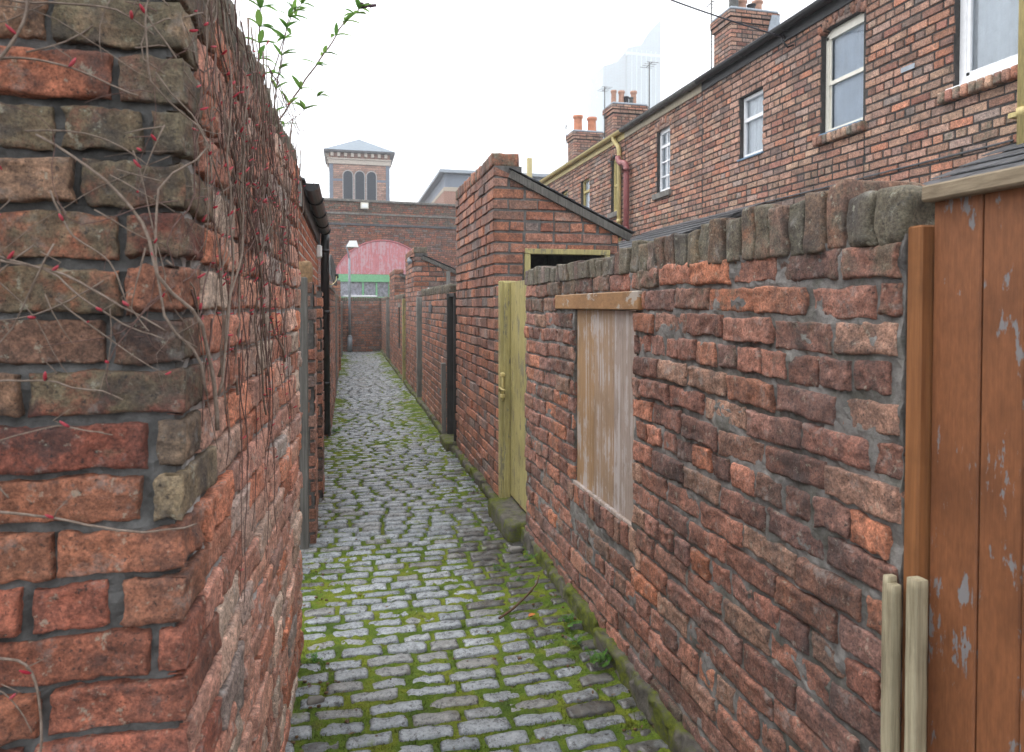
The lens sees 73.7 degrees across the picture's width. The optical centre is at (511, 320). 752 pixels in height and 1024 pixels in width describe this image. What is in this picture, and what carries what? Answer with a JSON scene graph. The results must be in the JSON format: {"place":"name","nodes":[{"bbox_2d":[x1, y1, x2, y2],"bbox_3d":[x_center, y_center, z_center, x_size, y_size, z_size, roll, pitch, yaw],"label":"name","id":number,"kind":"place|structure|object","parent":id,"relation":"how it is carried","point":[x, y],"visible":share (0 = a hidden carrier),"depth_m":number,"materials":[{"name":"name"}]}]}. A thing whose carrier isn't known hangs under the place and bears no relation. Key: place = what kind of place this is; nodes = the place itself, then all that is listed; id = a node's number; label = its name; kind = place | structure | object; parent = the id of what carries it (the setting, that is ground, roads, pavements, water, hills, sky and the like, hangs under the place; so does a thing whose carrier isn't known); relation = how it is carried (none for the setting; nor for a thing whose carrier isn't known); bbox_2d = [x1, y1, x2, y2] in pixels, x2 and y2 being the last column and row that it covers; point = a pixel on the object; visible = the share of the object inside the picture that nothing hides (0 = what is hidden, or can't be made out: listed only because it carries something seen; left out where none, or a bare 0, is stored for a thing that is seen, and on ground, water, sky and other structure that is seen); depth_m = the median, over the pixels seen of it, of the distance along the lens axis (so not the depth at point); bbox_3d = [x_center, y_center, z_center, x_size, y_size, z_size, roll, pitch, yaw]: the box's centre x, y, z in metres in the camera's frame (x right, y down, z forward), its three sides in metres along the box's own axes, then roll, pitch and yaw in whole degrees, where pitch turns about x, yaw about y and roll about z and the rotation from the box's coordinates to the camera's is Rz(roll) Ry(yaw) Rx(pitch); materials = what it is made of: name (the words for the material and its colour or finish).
{"place":"outdoors","nodes":[
{"label":"outdoors","id":0,"kind":"place"},
{"bbox_2d":[323,139,394,200],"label":"brick tower","id":1,"kind":"structure","parent":0,"point":[359,169],"depth_m":58.27,"materials":[{"name":"brick"}]},
{"bbox_2d":[343,171,352,198],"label":"window","id":2,"kind":"structure","parent":1,"relation":"in","point":[347,176],"depth_m":58.06,"materials":[{"name":"grey glass"}]},
{"bbox_2d":[355,171,363,199],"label":"window","id":3,"kind":"structure","parent":1,"relation":"in","point":[359,176],"depth_m":58.29,"materials":[{"name":"grey glass"}]},
{"bbox_2d":[367,172,375,199],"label":"window","id":4,"kind":"structure","parent":1,"relation":"in","point":[371,177],"depth_m":58.53,"materials":[{"name":"grey glass"}]},
{"bbox_2d":[318,198,456,300],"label":"warehouse","id":5,"kind":"structure","parent":0,"point":[387,236],"depth_m":29.43,"materials":[{"name":"brick"}]},
{"bbox_2d":[360,202,368,208],"bbox_3d":[-6.276,-4.901,29.060,0.320,0.260,0.165,0,1,-19],"label":"floodlight","id":6,"kind":"object","parent":5,"relation":"attached to","point":[364,205],"visible":1,"depth_m":28.99,"materials":[{"name":"white paint"}]},
{"bbox_2d":[285,351,668,751],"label":"lane","id":7,"kind":"structure","parent":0,"point":[356,388],"depth_m":3.33,"materials":[{"name":"stone"}]},
{"bbox_2d":[305,651,322,663],"bbox_3d":[-0.826,1.409,2.863,0.071,0.035,0.077,0,1,-4],"label":"weed","id":8,"kind":"object","parent":7,"relation":"on","point":[314,657],"visible":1,"depth_m":2.86,"materials":[{"name":"green plant"}]},
{"bbox_2d":[307,695,324,704],"bbox_3d":[-0.733,1.417,2.549,0.064,0.040,0.044,-1,1,-28],"label":"loose stone","id":9,"kind":"object","parent":7,"relation":"on","point":[313,700],"visible":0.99,"depth_m":2.54,"materials":[{"name":"grey stone"}]},
{"bbox_2d":[329,280,340,369],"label":"brick pier","id":10,"kind":"structure","parent":7,"relation":"on","point":[337,289],"depth_m":15.73,"materials":[{"name":"brown brick"}]},
{"bbox_2d":[335,298,336,395],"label":"yard gate","id":11,"kind":"structure","parent":7,"relation":"on","point":[336,340],"depth_m":11.31,"materials":[{"name":"grey wood"}]},
{"bbox_2d":[341,302,342,356],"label":"yard gate","id":12,"kind":"structure","parent":7,"relation":"on","point":[341,333],"depth_m":19.83,"materials":[{"name":"grey wood"}]},
{"bbox_2d":[346,241,357,351],"bbox_3d":[-5.122,-0.787,21.908,0.405,3.560,0.220,0,1,-14],"label":"lamp post","id":13,"kind":"object","parent":7,"relation":"on","point":[349,337],"visible":0.98,"depth_m":21.84,"materials":[{"name":"metal"}]},
{"bbox_2d":[381,297,389,352],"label":"brick wall","id":14,"kind":"structure","parent":7,"relation":"on","point":[383,317],"depth_m":21.01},
{"bbox_2d":[386,299,389,358],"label":"yard gate","id":15,"kind":"structure","parent":7,"relation":"on","point":[387,329],"depth_m":19.01,"materials":[{"name":"grey wood"}]},
{"bbox_2d":[394,294,405,374],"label":"brick wall","id":16,"kind":"structure","parent":7,"relation":"on","point":[398,330],"depth_m":14.95,"materials":[{"name":"brown brick"}]},
{"bbox_2d":[402,299,405,381],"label":"yard gate","id":17,"kind":"structure","parent":7,"relation":"on","point":[403,340],"depth_m":13.13,"materials":[{"name":"yellow paint"}]},
{"bbox_2d":[416,297,422,396],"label":"yard gate","id":18,"kind":"structure","parent":7,"relation":"on","point":[419,340],"depth_m":10.61,"materials":[{"name":"grey wood"}]},
{"bbox_2d":[421,284,456,430],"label":"brick wall","id":19,"kind":"structure","parent":7,"relation":"on","point":[434,328],"depth_m":8.75,"materials":[{"name":"brick"}]},
{"bbox_2d":[439,293,457,451],"bbox_3d":[-0.650,0.534,7.246,0.197,1.656,0.579,0,1,-14],"label":"yard door","id":20,"kind":"structure","parent":19,"relation":"attached to","point":[448,440],"depth_m":7.41,"materials":[{"name":"brown wood"}]},
{"bbox_2d":[380,349,497,499],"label":"kerb","id":21,"kind":"structure","parent":7,"relation":"on","point":[484,486],"depth_m":6.62,"materials":[{"name":"grey stone"}]},
{"bbox_2d":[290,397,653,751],"bbox_3d":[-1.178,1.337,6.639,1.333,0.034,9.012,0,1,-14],"label":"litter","id":22,"kind":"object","parent":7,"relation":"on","point":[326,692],"visible":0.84,"depth_m":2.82,"materials":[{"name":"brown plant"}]},
{"bbox_2d":[288,351,670,751],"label":"moss","id":23,"kind":"object","parent":7,"relation":"on","point":[396,744],"visible":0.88,"depth_m":3.07,"materials":[{"name":"green plant"}]},
{"bbox_2d":[498,575,539,618],"bbox_3d":[0.044,1.359,3.372,0.041,0.097,0.359,1,2,31],"label":"twig","id":24,"kind":"object","parent":23,"relation":"on","point":[516,605],"visible":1,"depth_m":3.34,"materials":[{"name":"brown wood"}]},
{"bbox_2d":[508,546,522,552],"bbox_3d":[0.021,1.384,4.131,0.086,0.046,0.057,0,1,-14],"label":"loose stone","id":25,"kind":"object","parent":7,"relation":"on","point":[515,549],"visible":1,"depth_m":4.11,"materials":[{"name":"grey stone"}]},
{"bbox_2d":[524,551,537,559],"bbox_3d":[0.099,1.335,3.890,0.068,0.035,0.086,1,2,37],"label":"weed","id":26,"kind":"object","parent":7,"relation":"on","point":[530,555],"visible":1,"depth_m":3.90,"materials":[{"name":"green plant"}]},
{"bbox_2d":[557,613,581,626],"bbox_3d":[0.261,1.375,3.141,0.107,0.033,0.091,1,2,41],"label":"weed","id":27,"kind":"object","parent":7,"relation":"on","point":[567,620],"visible":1,"depth_m":3.14,"materials":[{"name":"green plant"}]},
{"bbox_2d":[566,632,581,645],"bbox_3d":[0.275,1.388,2.978,0.080,0.034,0.069,0,1,-4],"label":"weed","id":28,"kind":"object","parent":7,"relation":"on","point":[575,643],"visible":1,"depth_m":2.97,"materials":[{"name":"green plant"}]},
{"bbox_2d":[584,646,612,667],"bbox_3d":[0.355,1.374,2.803,0.127,0.048,0.097,1,2,33],"label":"weed","id":29,"kind":"object","parent":7,"relation":"on","point":[600,657],"visible":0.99,"depth_m":2.79,"materials":[{"name":"green plant"}]},
{"bbox_2d":[881,574,901,751],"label":"timber stub","id":30,"kind":"object","parent":7,"relation":"on","point":[891,634],"visible":1,"depth_m":1.36,"materials":[{"name":"beige wood"}]},
{"bbox_2d":[904,576,927,751],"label":"timber stub","id":31,"kind":"object","parent":7,"relation":"on","point":[915,731],"visible":1,"depth_m":1.31,"materials":[{"name":"beige wood"}]},
{"bbox_2d":[418,169,548,203],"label":"office block","id":32,"kind":"structure","parent":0,"point":[444,185],"depth_m":50.53,"materials":[{"name":"brick"}]},
{"bbox_2d":[232,0,815,201],"label":"sky","id":33,"kind":"structure","parent":0,"point":[436,85],"materials":[{"name":"white"}]},
{"bbox_2d":[564,114,603,160],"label":"terraced house","id":34,"kind":"structure","parent":0,"point":[579,140],"depth_m":23.04,"materials":[{"name":"brick"}]},
{"bbox_2d":[539,86,647,198],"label":"terraced house","id":35,"kind":"structure","parent":0,"point":[622,111],"depth_m":19.54,"materials":[{"name":"brick"}]},
{"bbox_2d":[567,62,657,242],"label":"terraced house","id":36,"kind":"structure","parent":0,"point":[597,169],"depth_m":14.24,"materials":[{"name":"brick"}]},
{"bbox_2d":[583,178,589,207],"bbox_3d":[1.742,-2.819,15.342,0.105,0.760,0.670,0,1,-14],"label":"window","id":37,"kind":"structure","parent":36,"relation":"in","point":[586,185],"depth_m":15.53,"materials":[{"name":"white glass"}]},
{"bbox_2d":[607,160,616,218],"bbox_3d":[2.105,-2.694,13.607,0.218,1.250,0.604,0,1,-14],"label":"window","id":38,"kind":"structure","parent":36,"relation":"in","point":[614,214],"depth_m":13.78,"materials":[{"name":"beige paint"}]},
{"bbox_2d":[588,20,661,138],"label":"skyscraper","id":39,"kind":"structure","parent":0,"point":[625,72],"depth_m":395.91,"materials":[{"name":"white glass"}]},
{"bbox_2d":[615,0,779,240],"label":"terraced house","id":40,"kind":"structure","parent":0,"point":[662,164],"depth_m":11.81,"materials":[{"name":"brick"}]},
{"bbox_2d":[652,125,671,200],"bbox_3d":[2.602,-2.702,11.544,0.219,1.241,0.643,0,1,-14],"label":"window","id":41,"kind":"structure","parent":40,"relation":"in","point":[665,190],"depth_m":11.68,"materials":[{"name":"white glass"}]},
{"bbox_2d":[863,0,1023,183],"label":"terraced house","id":42,"kind":"structure","parent":0,"point":[944,86],"depth_m":6.15,"materials":[{"name":"brick"}]},
{"bbox_2d":[937,0,1018,103],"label":"window","id":43,"kind":"structure","parent":42,"relation":"in","point":[988,28],"depth_m":5.80,"materials":[{"name":"grey glass"}]},
{"label":"ground","id":44,"kind":"structure","parent":0,"visible":0},
{"bbox_2d":[0,0,303,751],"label":"brick wall","id":45,"kind":"structure","parent":44,"relation":"on","point":[167,641],"depth_m":1.08,"materials":[{"name":"red brick"}]},
{"bbox_2d":[0,0,305,751],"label":"creeper","id":46,"kind":"object","parent":45,"relation":"attached to","point":[258,193],"visible":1,"depth_m":1.29,"materials":[{"name":"brown plant"}]},
{"bbox_2d":[245,0,375,191],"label":"shrub","id":47,"kind":"object","parent":45,"relation":"on","point":[294,9],"visible":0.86,"depth_m":2.55,"materials":[{"name":"green plant"}]},
{"bbox_2d":[294,261,324,549],"bbox_3d":[-1.475,0.519,4.793,0.262,1.824,1.415,0,1,-14],"label":"gateway","id":48,"kind":"object","parent":44,"relation":"on","point":[311,409],"visible":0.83,"depth_m":4.25,"materials":[{"name":"grey wood"}]},
{"bbox_2d":[295,176,330,434],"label":"outbuilding","id":49,"kind":"structure","parent":44,"relation":"on","point":[315,223],"depth_m":6.97,"materials":[{"name":"orange brick"}]},
{"bbox_2d":[318,285,335,436],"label":"brick wall","id":50,"kind":"structure","parent":44,"relation":"on","point":[332,292],"depth_m":8.91,"materials":[{"name":"brown brick"}]},
{"bbox_2d":[329,254,338,285],"bbox_3d":[-2.269,-0.533,8.499,0.211,0.660,1.308,0,1,-14],"label":"satellite dish","id":51,"kind":"object","parent":50,"relation":"attached to","point":[333,274],"visible":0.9,"depth_m":8.97,"materials":[{"name":"metal"}]},
{"bbox_2d":[335,294,338,382],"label":"brick wall","id":52,"kind":"structure","parent":44,"relation":"on","point":[336,296],"depth_m":13.76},
{"bbox_2d":[341,297,381,351],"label":"brick wall","id":53,"kind":"structure","parent":44,"relation":"on","point":[366,326],"depth_m":22.29,"materials":[{"name":"brown brick"}]},
{"bbox_2d":[389,269,405,365],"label":"outhouse","id":54,"kind":"structure","parent":44,"relation":"on","point":[397,280],"depth_m":16.42,"materials":[{"name":"red brick"}]},
{"bbox_2d":[405,247,456,392],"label":"outhouse","id":55,"kind":"structure","parent":44,"relation":"on","point":[423,270],"depth_m":11.43,"materials":[{"name":"orange brick"}]},
{"bbox_2d":[407,257,413,263],"bbox_3d":[-1.709,-1.014,11.476,0.109,0.137,0.300,0,1,-9],"label":"security camera","id":56,"kind":"object","parent":55,"relation":"attached to","point":[409,260],"visible":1,"depth_m":11.34,"materials":[{"name":"white plastic"}]},
{"bbox_2d":[446,271,449,284],"bbox_3d":[-1.059,-0.547,11.338,0.060,0.560,0.060,0,1,-14],"label":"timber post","id":57,"kind":"object","parent":55,"relation":"attached to","point":[447,277],"visible":0.42,"depth_m":11.31,"materials":[{"name":"grey wood"}]},
{"bbox_2d":[527,158,531,177],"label":"pole","id":58,"kind":"object","parent":44,"relation":"on","point":[529,167],"visible":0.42,"depth_m":50.48,"materials":[{"name":"beige paint"}]},
{"bbox_2d":[455,153,635,508],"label":"outhouse","id":59,"kind":"structure","parent":44,"relation":"on","point":[513,222],"depth_m":5.38,"materials":[{"name":"red brick"}]},
{"bbox_2d":[618,202,764,247],"bbox_3d":[2.051,-0.121,10.235,1.585,2.858,3.480,0,1,-14],"label":"lean to","id":60,"kind":"object","parent":44,"relation":"on","point":[685,227],"visible":0.12,"depth_m":9.69,"materials":[{"name":"tile"}]},
{"bbox_2d":[520,178,934,751],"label":"brick wall","id":61,"kind":"structure","parent":44,"relation":"on","point":[712,533],"depth_m":1.96,"materials":[{"name":"red brick"}]},
{"bbox_2d":[488,280,526,542],"bbox_3d":[-0.010,0.568,4.589,0.197,1.694,0.668,0,1,-14],"label":"yard door","id":62,"kind":"structure","parent":61,"relation":"attached to","point":[507,513],"depth_m":4.73,"materials":[{"name":"yellow paint"}]},
{"bbox_2d":[901,165,1023,751],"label":"gate","id":63,"kind":"structure","parent":61,"relation":"attached to","point":[964,507],"depth_m":1.26,"materials":[{"name":"orange paint"}]},
{"bbox_2d":[694,0,867,217],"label":"terraced house","id":64,"kind":"structure","parent":44,"relation":"on","point":[784,122],"depth_m":8.22,"materials":[{"name":"brick"}]},
{"bbox_2d":[670,0,783,37],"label":"overhead cable","id":65,"kind":"object","parent":64,"relation":"attached to","point":[727,19],"visible":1,"depth_m":8.15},
{"bbox_2d":[744,89,762,157],"bbox_3d":[3.261,-2.591,9.051,0.108,0.850,0.640,0,1,-14],"label":"window","id":66,"kind":"structure","parent":64,"relation":"in","point":[753,104],"depth_m":9.19,"materials":[{"name":"grey glass"}]},
{"bbox_2d":[812,13,866,146],"bbox_3d":[3.587,-2.621,7.384,0.204,1.314,0.763,0,1,-14],"label":"window","id":67,"kind":"structure","parent":64,"relation":"in","point":[845,43],"depth_m":7.46,"materials":[{"name":"grey glass"}]},
{"bbox_2d":[923,143,1023,184],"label":"lean to","id":68,"kind":"object","parent":44,"relation":"on","point":[1012,155],"visible":0.02,"depth_m":5.08,"materials":[{"name":"tile"}]}
]}

